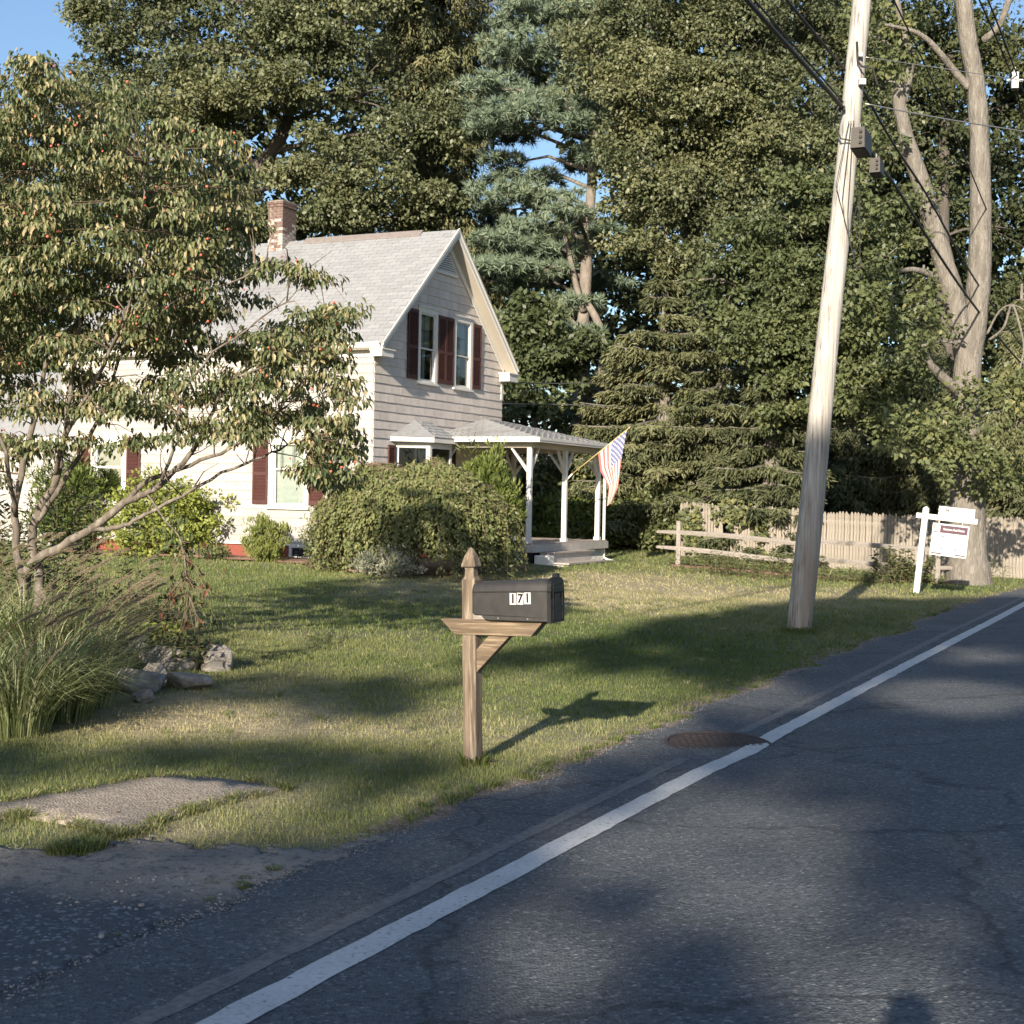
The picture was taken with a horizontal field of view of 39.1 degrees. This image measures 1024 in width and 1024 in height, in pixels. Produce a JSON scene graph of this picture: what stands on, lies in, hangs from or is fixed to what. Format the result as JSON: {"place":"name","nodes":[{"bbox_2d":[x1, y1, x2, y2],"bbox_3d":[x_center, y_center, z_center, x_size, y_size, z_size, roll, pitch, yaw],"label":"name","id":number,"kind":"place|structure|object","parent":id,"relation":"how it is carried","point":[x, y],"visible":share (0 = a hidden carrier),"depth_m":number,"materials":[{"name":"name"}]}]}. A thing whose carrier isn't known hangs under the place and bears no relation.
{"place":"outdoors","nodes":[
{"label":"outdoors","id":0,"kind":"place"},
{"bbox_2d":[0,774,283,836],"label":"path","id":1,"kind":"structure","parent":0,"point":[130,801],"depth_m":8.19,"materials":[{"name":"concrete"}]},
{"bbox_2d":[0,564,974,651],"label":"lawn grass","id":2,"kind":"structure","parent":0,"point":[327,575],"depth_m":21.07,"materials":[{"name":"green plant"}]},
{"bbox_2d":[0,588,1023,1023],"bbox_3d":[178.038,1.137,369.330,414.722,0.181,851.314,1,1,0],"label":"road","id":3,"kind":"structure","parent":0,"point":[860,860],"depth_m":6.19,"materials":[{"name":"grey asphalt"}]},
{"bbox_2d":[122,596,1023,1023],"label":"worn line","id":4,"kind":"object","parent":3,"relation":"on","point":[192,996],"visible":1,"depth_m":6.40,"materials":[{"name":"paint"}]},
{"bbox_2d":[195,602,1023,1023],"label":"edge line","id":5,"kind":"object","parent":3,"relation":"on","point":[273,996],"visible":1,"depth_m":6.53,"materials":[{"name":"paint"}]},
{"bbox_2d":[664,731,771,748],"bbox_3d":[1.485,1.676,10.405,0.780,0.033,0.780,1,3,0],"label":"manhole cover","id":6,"kind":"object","parent":3,"relation":"on","point":[705,739],"visible":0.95,"depth_m":10.49,"materials":[{"name":"metal"}]},
{"bbox_2d":[0,511,1023,926],"bbox_3d":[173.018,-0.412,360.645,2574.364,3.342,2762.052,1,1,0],"label":"ground","id":7,"kind":"structure","parent":0,"point":[166,719],"depth_m":12.30,"materials":[{"name":"green plant"}]},
{"bbox_2d":[0,124,66,373],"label":"spruce tree","id":8,"kind":"object","parent":7,"relation":"on","point":[40,366],"visible":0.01,"depth_m":59.82,"materials":[{"name":"green plant"}]},
{"bbox_2d":[0,474,165,635],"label":"sumac sapling","id":9,"kind":"object","parent":7,"relation":"on","point":[3,553],"visible":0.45,"depth_m":14.79,"materials":[{"name":"green plant"}]},
{"bbox_2d":[0,531,225,737],"bbox_3d":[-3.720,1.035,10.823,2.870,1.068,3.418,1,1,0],"label":"fountain grass","id":10,"kind":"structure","parent":7,"relation":"on","point":[48,687],"depth_m":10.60,"materials":[{"name":"green plant"}]},
{"bbox_2d":[31,560,208,641],"bbox_3d":[-4.227,0.968,15.271,1.478,0.888,1.528,2,1,40],"label":"wispy weed","id":11,"kind":"object","parent":7,"relation":"on","point":[170,609],"visible":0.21,"depth_m":15.46,"materials":[{"name":"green plant"}]},
{"bbox_2d":[49,591,191,647],"bbox_3d":[-3.967,1.128,14.729,1.390,0.604,2.455,1,1,0],"label":"weed patch","id":12,"kind":"object","parent":7,"relation":"on","point":[147,608],"visible":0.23,"depth_m":14.64,"materials":[{"name":"green plant"}]},
{"bbox_2d":[123,634,150,663],"bbox_3d":[-3.616,1.347,13.894,0.278,0.339,0.261,-2,-2,-29],"label":"rock","id":13,"kind":"object","parent":7,"relation":"on","point":[141,656],"visible":0.19,"depth_m":13.81,"materials":[{"name":"grey stone"}]},
{"bbox_2d":[111,668,167,693],"bbox_3d":[-3.220,1.461,12.371,0.562,0.234,0.454,6,-4,14],"label":"rock","id":14,"kind":"object","parent":7,"relation":"on","point":[142,684],"visible":0.56,"depth_m":12.18,"materials":[{"name":"grey stone"}]},
{"bbox_2d":[131,689,153,702],"bbox_3d":[-3.023,1.518,11.819,0.182,0.121,0.150,-10,1,-11],"label":"rock","id":15,"kind":"object","parent":7,"relation":"on","point":[140,696],"visible":0.96,"depth_m":11.76,"materials":[{"name":"grey stone"}]},
{"bbox_2d":[115,616,188,646],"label":"yellow green perennial","id":16,"kind":"object","parent":7,"relation":"on","point":[154,633],"visible":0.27,"depth_m":14.08,"materials":[{"name":"green plant"}]},
{"bbox_2d":[143,663,166,682],"bbox_3d":[-3.160,1.444,12.838,0.246,0.218,0.195,6,0,0],"label":"rock","id":17,"kind":"object","parent":7,"relation":"on","point":[148,666],"visible":0.34,"depth_m":12.78,"materials":[{"name":"grey stone"}]},
{"bbox_2d":[142,644,177,671],"bbox_3d":[-3.284,1.395,13.579,0.369,0.304,0.280,-7,0,28],"label":"rock","id":18,"kind":"object","parent":7,"relation":"on","point":[160,657],"visible":0.47,"depth_m":13.47,"materials":[{"name":"grey stone"}]},
{"bbox_2d":[143,633,224,668],"bbox_3d":[-3.095,1.318,13.716,0.720,0.358,0.670,2,1,41],"label":"strawberry plant","id":19,"kind":"object","parent":7,"relation":"on","point":[201,643],"visible":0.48,"depth_m":13.62,"materials":[{"name":"green plant"}]},
{"bbox_2d":[176,649,199,671],"bbox_3d":[-3.077,1.410,13.591,0.224,0.232,0.242,5,-2,39],"label":"rock","id":20,"kind":"object","parent":7,"relation":"on","point":[186,664],"visible":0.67,"depth_m":13.52,"materials":[{"name":"grey stone"}]},
{"bbox_2d":[0,47,375,659],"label":"dogwood tree","id":21,"kind":"object","parent":7,"relation":"on","point":[38,246],"visible":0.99,"depth_m":13.44,"materials":[{"name":"green plant"}]},
{"bbox_2d":[166,672,213,688],"bbox_3d":[-2.799,1.484,12.561,0.432,0.180,0.407,9,-12,-7],"label":"rock","id":22,"kind":"object","parent":7,"relation":"on","point":[179,680],"visible":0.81,"depth_m":12.41,"materials":[{"name":"grey stone"}]},
{"bbox_2d":[0,834,389,1002],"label":"gravel verge","id":23,"kind":"structure","parent":7,"relation":"on","point":[29,935],"depth_m":6.30,"materials":[{"name":"grey gravel"}]},
{"bbox_2d":[201,644,232,671],"bbox_3d":[-2.807,1.413,13.736,0.305,0.326,0.361,-1,-2,-11],"label":"rock","id":24,"kind":"object","parent":7,"relation":"on","point":[218,658],"visible":0.73,"depth_m":13.61,"materials":[{"name":"grey stone"}]},
{"bbox_2d":[30,0,483,246],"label":"oak tree","id":25,"kind":"object","parent":7,"relation":"on","point":[288,25],"visible":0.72,"depth_m":47.21,"materials":[{"name":"green plant"}]},
{"bbox_2d":[42,548,529,575],"bbox_3d":[-5.192,1.025,32.457,11.865,0.153,5.522,2,1,38],"label":"mulch bed","id":26,"kind":"object","parent":7,"relation":"on","point":[431,567],"visible":0.23,"depth_m":30.25,"materials":[{"name":"soil"}]},
{"bbox_2d":[18,449,116,549],"bbox_3d":[-10.425,-0.267,34.222,2.540,2.649,2.191,1,1,-25],"label":"dark evergreen","id":27,"kind":"object","parent":26,"relation":"on","point":[78,475],"visible":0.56,"depth_m":33.83,"materials":[{"name":"green plant"}]},
{"bbox_2d":[93,464,239,556],"bbox_3d":[-7.761,0.006,32.501,3.315,2.168,2.123,1,1,0],"label":"yellow green bush","id":28,"kind":"object","parent":26,"relation":"on","point":[192,500],"visible":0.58,"depth_m":32.13,"materials":[{"name":"green plant"}]},
{"bbox_2d":[195,542,231,559],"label":"plant","id":29,"kind":"object","parent":26,"relation":"on","point":[216,552],"visible":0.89,"depth_m":31.30,"materials":[{"name":"green plant"}]},
{"bbox_2d":[239,511,292,562],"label":"conical shrub","id":30,"kind":"object","parent":26,"relation":"on","point":[261,542],"visible":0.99,"depth_m":30.40,"materials":[{"name":"green plant"}]},
{"bbox_2d":[298,524,381,571],"bbox_3d":[-3.256,0.554,27.619,1.613,1.271,1.325,1,1,0],"label":"boxwood","id":31,"kind":"object","parent":26,"relation":"on","point":[334,566],"visible":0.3,"depth_m":27.34,"materials":[{"name":"green plant"}]},
{"bbox_2d":[295,454,532,580],"bbox_3d":[-1.905,0.149,27.840,4.690,2.556,3.791,1,1,0],"label":"rounded shrub","id":32,"kind":"object","parent":26,"relation":"on","point":[412,505],"visible":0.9,"depth_m":26.84,"materials":[{"name":"green plant"}]},
{"bbox_2d":[450,434,528,566],"bbox_3d":[-0.501,-0.217,30.107,1.682,2.863,1.580,1,1,18],"label":"yew","id":33,"kind":"object","parent":26,"relation":"on","point":[488,472],"visible":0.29,"depth_m":29.92,"materials":[{"name":"green plant"}]},
{"bbox_2d":[0,200,611,565],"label":"house","id":34,"kind":"structure","parent":7,"relation":"on","point":[436,367],"depth_m":33.30,"materials":[{"name":"paint"}]},
{"bbox_2d":[91,436,127,504],"bbox_3d":[-9.498,-0.986,34.151,1.130,1.625,0.240,1,1,26],"label":"window","id":35,"kind":"structure","parent":34,"relation":"in","point":[114,471],"depth_m":34.10,"materials":[{"name":"white glass"}]},
{"bbox_2d":[266,436,309,509],"bbox_3d":[-4.902,-0.872,31.948,1.130,1.625,0.240,1,1,26],"label":"window","id":36,"kind":"structure","parent":34,"relation":"in","point":[282,493],"depth_m":32.03,"materials":[{"name":"white glass"}]},
{"bbox_2d":[289,546,311,557],"bbox_3d":[-4.584,0.892,31.743,0.720,0.285,0.080,1,1,26],"label":"cellar window","id":37,"kind":"structure","parent":34,"relation":"in","point":[294,551],"depth_m":31.80,"materials":[{"name":"black glass"}]},
{"bbox_2d":[390,420,458,467],"bbox_3d":[-1.820,-0.803,32.671,0.768,2.563,2.650,1,1,26],"label":"bay window","id":38,"kind":"structure","parent":34,"relation":"in","point":[418,439],"depth_m":32.10,"materials":[{"name":"white paint"}]},
{"bbox_2d":[416,305,439,386],"bbox_3d":[-1.991,-3.793,33.042,0.240,1.775,0.980,1,1,26],"label":"window","id":39,"kind":"structure","parent":34,"relation":"in","point":[428,316],"depth_m":33.26,"materials":[{"name":"white paint"}]},
{"bbox_2d":[452,314,474,391],"bbox_3d":[-1.239,-3.795,34.612,0.240,1.775,1.020,1,1,26],"label":"window","id":40,"kind":"structure","parent":34,"relation":"in","point":[463,342],"depth_m":34.83,"materials":[{"name":"white paint"}]},
{"bbox_2d":[502,403,652,409],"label":"service cable","id":41,"kind":"object","parent":34,"relation":"attached to","point":[566,404],"visible":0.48,"depth_m":41.31,"materials":[{"name":"metal"}]},
{"bbox_2d":[503,379,677,383],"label":"service cable","id":42,"kind":"object","parent":34,"relation":"attached to","point":[570,383],"visible":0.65,"depth_m":41.94,"materials":[{"name":"metal"}]},
{"bbox_2d":[567,427,629,479],"bbox_3d":[2.027,-1.375,33.923,1.560,1.260,0.055,1,1,22],"label":"flag pole","id":43,"kind":"object","parent":34,"relation":"attached to","point":[570,475],"visible":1,"depth_m":33.94,"materials":[{"name":"gold metal"}]},
{"bbox_2d":[598,431,626,505],"bbox_3d":[2.332,-1.029,33.774,0.701,1.801,0.098,1,1,20],"label":"flag","id":44,"kind":"object","parent":43,"relation":"hanging from","point":[610,456],"visible":1,"depth_m":33.77,"materials":[{"name":"fabric"}]},
{"bbox_2d":[0,727,618,855],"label":"grass","id":45,"kind":"structure","parent":7,"relation":"on","point":[310,748],"depth_m":9.15,"materials":[{"name":"green plant"}]},
{"bbox_2d":[348,545,427,578],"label":"silver shrub","id":46,"kind":"object","parent":7,"relation":"on","point":[378,565],"visible":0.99,"depth_m":26.19,"materials":[{"name":"green plant"}]},
{"bbox_2d":[9,619,832,740],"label":"lawn grass","id":47,"kind":"structure","parent":7,"relation":"on","point":[748,669],"depth_m":13.65,"materials":[{"name":"green plant"}]},
{"bbox_2d":[361,0,525,418],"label":"norway spruce","id":48,"kind":"object","parent":7,"relation":"on","point":[435,59],"visible":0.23,"depth_m":51.72,"materials":[{"name":"green plant"}]},
{"bbox_2d":[441,547,546,765],"bbox_3d":[-0.108,1.030,9.421,0.746,1.600,0.150,-1,0,26],"label":"mailbox post","id":49,"kind":"object","parent":7,"relation":"on","point":[478,655],"visible":0.91,"depth_m":9.44,"materials":[{"name":"brown wood"}]},
{"bbox_2d":[472,573,563,622],"bbox_3d":[0.040,0.551,9.349,0.578,0.313,0.218,-1,0,26],"label":"mailbox","id":50,"kind":"object","parent":49,"relation":"attached to","point":[541,600],"visible":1,"depth_m":9.25,"materials":[{"name":"plastic"}]},
{"bbox_2d":[547,577,563,622],"bbox_3d":[0.281,0.560,9.234,0.031,0.290,0.218,-1,0,26],"label":"door","id":51,"kind":"structure","parent":50,"relation":"in","point":[555,586],"depth_m":9.20,"materials":[{"name":"black metal"}]},
{"bbox_2d":[44,588,949,871],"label":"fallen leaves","id":52,"kind":"object","parent":7,"relation":"on","point":[462,764],"visible":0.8,"depth_m":12.51,"materials":[{"name":"brown plant"}]},
{"bbox_2d":[0,569,1002,936],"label":"edge tufts","id":53,"kind":"object","parent":7,"relation":"on","point":[90,841],"visible":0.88,"depth_m":8.71,"materials":[{"name":"green plant"}]},
{"bbox_2d":[473,207,540,468],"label":"norway spruce","id":54,"kind":"object","parent":7,"relation":"on","point":[491,220],"visible":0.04,"depth_m":56.45,"materials":[{"name":"green plant"}]},
{"bbox_2d":[0,547,1023,598],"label":"back lawn grass","id":55,"kind":"structure","parent":7,"relation":"on","point":[285,567],"depth_m":30.24,"materials":[{"name":"green plant"}]},
{"bbox_2d":[4,0,1023,532],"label":"woodland","id":56,"kind":"object","parent":7,"relation":"on","point":[620,302],"visible":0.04,"depth_m":60.27,"materials":[{"name":"green plant"}]},
{"bbox_2d":[445,0,653,441],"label":"white pine","id":57,"kind":"object","parent":7,"relation":"on","point":[506,110],"visible":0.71,"depth_m":47.35,"materials":[{"name":"green plant"}]},
{"bbox_2d":[516,490,586,538],"bbox_3d":[0.913,0.291,40.486,2.734,1.859,2.351,1,1,0],"label":"garden shrub","id":58,"kind":"object","parent":7,"relation":"on","point":[546,508],"visible":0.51,"depth_m":39.99,"materials":[{"name":"green plant"}]},
{"bbox_2d":[492,287,622,457],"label":"young maple","id":59,"kind":"object","parent":7,"relation":"on","point":[536,337],"visible":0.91,"depth_m":43.25,"materials":[{"name":"green plant"}]},
{"bbox_2d":[505,427,636,548],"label":"sumac thicket","id":60,"kind":"object","parent":7,"relation":"on","point":[544,480],"visible":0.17,"depth_m":42.58,"materials":[{"name":"green plant"}]},
{"bbox_2d":[549,493,626,549],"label":"garden shrub","id":61,"kind":"object","parent":7,"relation":"on","point":[586,508],"visible":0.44,"depth_m":40.63,"materials":[{"name":"green plant"}]},
{"bbox_2d":[561,470,639,505],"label":"garden shrub","id":62,"kind":"object","parent":7,"relation":"on","point":[594,480],"visible":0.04,"depth_m":42.65,"materials":[{"name":"green plant"}]},
{"bbox_2d":[534,339,693,544],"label":"spruce tree","id":63,"kind":"object","parent":7,"relation":"on","point":[577,429],"visible":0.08,"depth_m":43.58,"materials":[{"name":"green plant"}]},
{"bbox_2d":[538,227,748,549],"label":"spruce tree","id":64,"kind":"object","parent":7,"relation":"on","point":[665,370],"visible":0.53,"depth_m":42.26,"materials":[{"name":"green plant"}]},
{"bbox_2d":[583,486,707,551],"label":"garden shrub","id":65,"kind":"object","parent":7,"relation":"on","point":[625,543],"visible":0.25,"depth_m":40.72,"materials":[{"name":"green plant"}]},
{"bbox_2d":[610,474,713,551],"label":"garden shrub","id":66,"kind":"object","parent":7,"relation":"on","point":[661,491],"visible":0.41,"depth_m":40.88,"materials":[{"name":"green plant"}]},
{"bbox_2d":[364,585,1023,833],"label":"verge soil","id":67,"kind":"structure","parent":7,"relation":"on","point":[453,810],"depth_m":9.88,"materials":[{"name":"brown soil"}]},
{"bbox_2d":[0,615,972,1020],"bbox_3d":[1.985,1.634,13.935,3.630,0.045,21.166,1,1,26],"label":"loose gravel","id":68,"kind":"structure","parent":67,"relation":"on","point":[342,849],"depth_m":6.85,"materials":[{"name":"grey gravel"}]},
{"bbox_2d":[608,288,803,552],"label":"spruce tree","id":69,"kind":"object","parent":7,"relation":"on","point":[720,411],"visible":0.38,"depth_m":41.30,"materials":[{"name":"green plant"}]},
{"bbox_2d":[540,0,927,494],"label":"oak tree","id":70,"kind":"object","parent":7,"relation":"on","point":[732,88],"visible":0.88,"depth_m":42.59,"materials":[{"name":"green plant"}]},
{"bbox_2d":[688,344,844,568],"bbox_3d":[7.000,-1.542,39.141,4.335,6.870,4.375,1,1,27],"label":"spruce tree","id":71,"kind":"object","parent":7,"relation":"on","point":[771,490],"visible":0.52,"depth_m":38.57,"materials":[{"name":"green plant"}]},
{"bbox_2d":[656,521,952,581],"bbox_3d":[6.721,0.960,33.600,7.101,1.354,0.133,1,1,26],"label":"split rail fence","id":72,"kind":"object","parent":7,"relation":"on","point":[679,548],"visible":0.59,"depth_m":33.87,"materials":[{"name":"brown wood"}]},
{"bbox_2d":[675,161,947,463],"bbox_3d":[7.855,-3.824,38.150,7.056,10.755,4.441,1,1,0],"label":"maple tree","id":73,"kind":"object","parent":7,"relation":"on","point":[791,289],"visible":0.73,"depth_m":37.57,"materials":[{"name":"green plant"}]},
{"bbox_2d":[670,563,953,584],"bbox_3d":[6.947,1.437,33.796,7.038,0.228,0.925,1,1,26],"label":"mulch bed","id":74,"kind":"object","parent":7,"relation":"on","point":[700,566],"visible":0.3,"depth_m":34.06,"materials":[{"name":"soil"}]},
{"bbox_2d":[663,547,839,578],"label":"fence weeds","id":75,"kind":"object","parent":74,"relation":"on","point":[761,566],"visible":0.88,"depth_m":32.24,"materials":[{"name":"green plant"}]},
{"bbox_2d":[787,0,882,631],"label":"utility pole","id":76,"kind":"object","parent":7,"relation":"on","point":[807,551],"visible":0.93,"depth_m":19.77,"materials":[{"name":"grey wood"}]},
{"bbox_2d":[753,0,843,102],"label":"overhead cable","id":77,"kind":"object","parent":76,"relation":"attached to","point":[792,43],"visible":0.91,"depth_m":17.62,"materials":[{"name":"black rubber"}]},
{"bbox_2d":[744,0,861,126],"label":"overhead cable","id":78,"kind":"object","parent":76,"relation":"attached to","point":[775,32],"visible":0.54,"depth_m":17.35,"materials":[{"name":"black rubber"}]},
{"bbox_2d":[850,123,871,157],"bbox_3d":[4.599,-4.907,19.018,0.199,0.360,0.465,1,-4,26],"label":"splice case","id":79,"kind":"object","parent":76,"relation":"attached to","point":[861,143],"visible":1,"depth_m":18.86,"materials":[{"name":"grey metal"}]},
{"bbox_2d":[785,0,1022,347],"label":"overhead cable","id":80,"kind":"object","parent":76,"relation":"attached to","point":[795,10],"visible":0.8,"depth_m":23.10,"materials":[{"name":"black rubber"}]},
{"bbox_2d":[865,103,1023,131],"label":"overhead cable","id":81,"kind":"object","parent":76,"relation":"attached to","point":[943,118],"visible":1,"depth_m":20.34,"materials":[{"name":"rubber"}]},
{"bbox_2d":[866,57,1023,80],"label":"overhead cable","id":82,"kind":"object","parent":76,"relation":"attached to","point":[944,68],"visible":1,"depth_m":20.34,"materials":[{"name":"rubber"}]},
{"bbox_2d":[872,152,1023,365],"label":"overhead cable","id":83,"kind":"object","parent":76,"relation":"attached to","point":[886,174],"visible":0.78,"depth_m":26.62,"materials":[{"name":"black rubber"}]},
{"bbox_2d":[869,154,883,178],"bbox_3d":[5.111,-4.856,20.221,0.159,0.290,0.325,1,-4,26],"label":"splice case","id":84,"kind":"object","parent":83,"relation":"hanging from","point":[876,168],"visible":1,"depth_m":20.11,"materials":[{"name":"grey metal"}]},
{"bbox_2d":[788,356,909,551],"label":"spruce tree","id":85,"kind":"object","parent":7,"relation":"on","point":[851,453],"visible":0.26,"depth_m":49.83,"materials":[{"name":"green plant"}]},
{"bbox_2d":[680,502,1023,578],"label":"stockade fence","id":86,"kind":"object","parent":7,"relation":"on","point":[876,532],"visible":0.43,"depth_m":36.83,"materials":[{"name":"beige wood"}]},
{"bbox_2d":[666,481,769,556],"bbox_3d":[5.483,0.526,38.397,2.870,2.713,0.360,1,1,24],"label":"shrub","id":87,"kind":"object","parent":86,"relation":"attached to","point":[736,514],"visible":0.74,"depth_m":38.34,"materials":[{"name":"green plant"}]},
{"bbox_2d":[821,563,891,582],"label":"day lily","id":88,"kind":"object","parent":7,"relation":"on","point":[860,575],"visible":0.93,"depth_m":31.98,"materials":[{"name":"green plant"}]},
{"bbox_2d":[870,545,942,583],"bbox_3d":[8.723,1.181,32.022,1.808,0.842,1.445,1,1,0],"label":"shrub by fence","id":89,"kind":"object","parent":7,"relation":"on","point":[906,571],"visible":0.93,"depth_m":32.02,"materials":[{"name":"green plant"}]},
{"bbox_2d":[808,0,1023,585],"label":"forked tree","id":90,"kind":"object","parent":7,"relation":"on","point":[962,447],"visible":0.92,"depth_m":31.94,"materials":[{"name":"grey plant"}]},
{"bbox_2d":[893,0,1023,282],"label":"overhead cable","id":91,"kind":"object","parent":90,"relation":"attached to","point":[952,129],"visible":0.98,"depth_m":28.25,"materials":[{"name":"black rubber"}]},
{"bbox_2d":[838,265,993,554],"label":"spruce tree","id":92,"kind":"object","parent":7,"relation":"on","point":[919,493],"visible":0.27,"depth_m":49.32,"materials":[{"name":"green plant"}]},
{"bbox_2d":[811,0,1023,504],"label":"ash tree","id":93,"kind":"object","parent":7,"relation":"on","point":[949,95],"visible":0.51,"depth_m":53.61,"materials":[{"name":"green plant"}]},
{"bbox_2d":[913,506,977,592],"bbox_3d":[8.357,0.832,28.001,1.155,1.875,0.117,7,3,25],"label":"sale sign","id":94,"kind":"object","parent":7,"relation":"on","point":[948,540],"visible":1,"depth_m":27.95,"materials":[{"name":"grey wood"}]},
{"bbox_2d":[937,284,1023,519],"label":"spruce tree","id":95,"kind":"object","parent":7,"relation":"on","point":[1010,504],"visible":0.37,"depth_m":46.55,"materials":[{"name":"green plant"}]},
{"bbox_2d":[986,516,1020,568],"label":"stockade fence","id":96,"kind":"object","parent":7,"relation":"on","point":[1017,518],"visible":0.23,"depth_m":40.03,"materials":[{"name":"beige wood"}]},
{"bbox_2d":[990,555,1016,578],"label":"roadside weeds","id":97,"kind":"object","parent":7,"relation":"on","point":[1002,569],"visible":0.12,"depth_m":34.77,"materials":[{"name":"green plant"}]},
{"bbox_2d":[0,0,1023,460],"label":"sky","id":98,"kind":"structure","parent":0,"point":[29,25],"materials":[{"name":"blue"}]},
{"bbox_2d":[1007,67,1022,88],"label":"wire bracket","id":99,"kind":"object","parent":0,"point":[1014,84],"visible":0.79,"depth_m":21.90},
{"bbox_2d":[979,0,1023,119],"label":"overhead cable","id":100,"kind":"object","parent":99,"relation":"attached to","point":[984,11],"visible":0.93,"depth_m":21.18,"materials":[{"name":"black rubber"}]},
{"bbox_2d":[987,0,1023,93],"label":"overhead cable","id":101,"kind":"object","parent":99,"relation":"attached to","point":[991,8],"visible":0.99,"depth_m":20.95,"materials":[{"name":"black rubber"}]}
]}

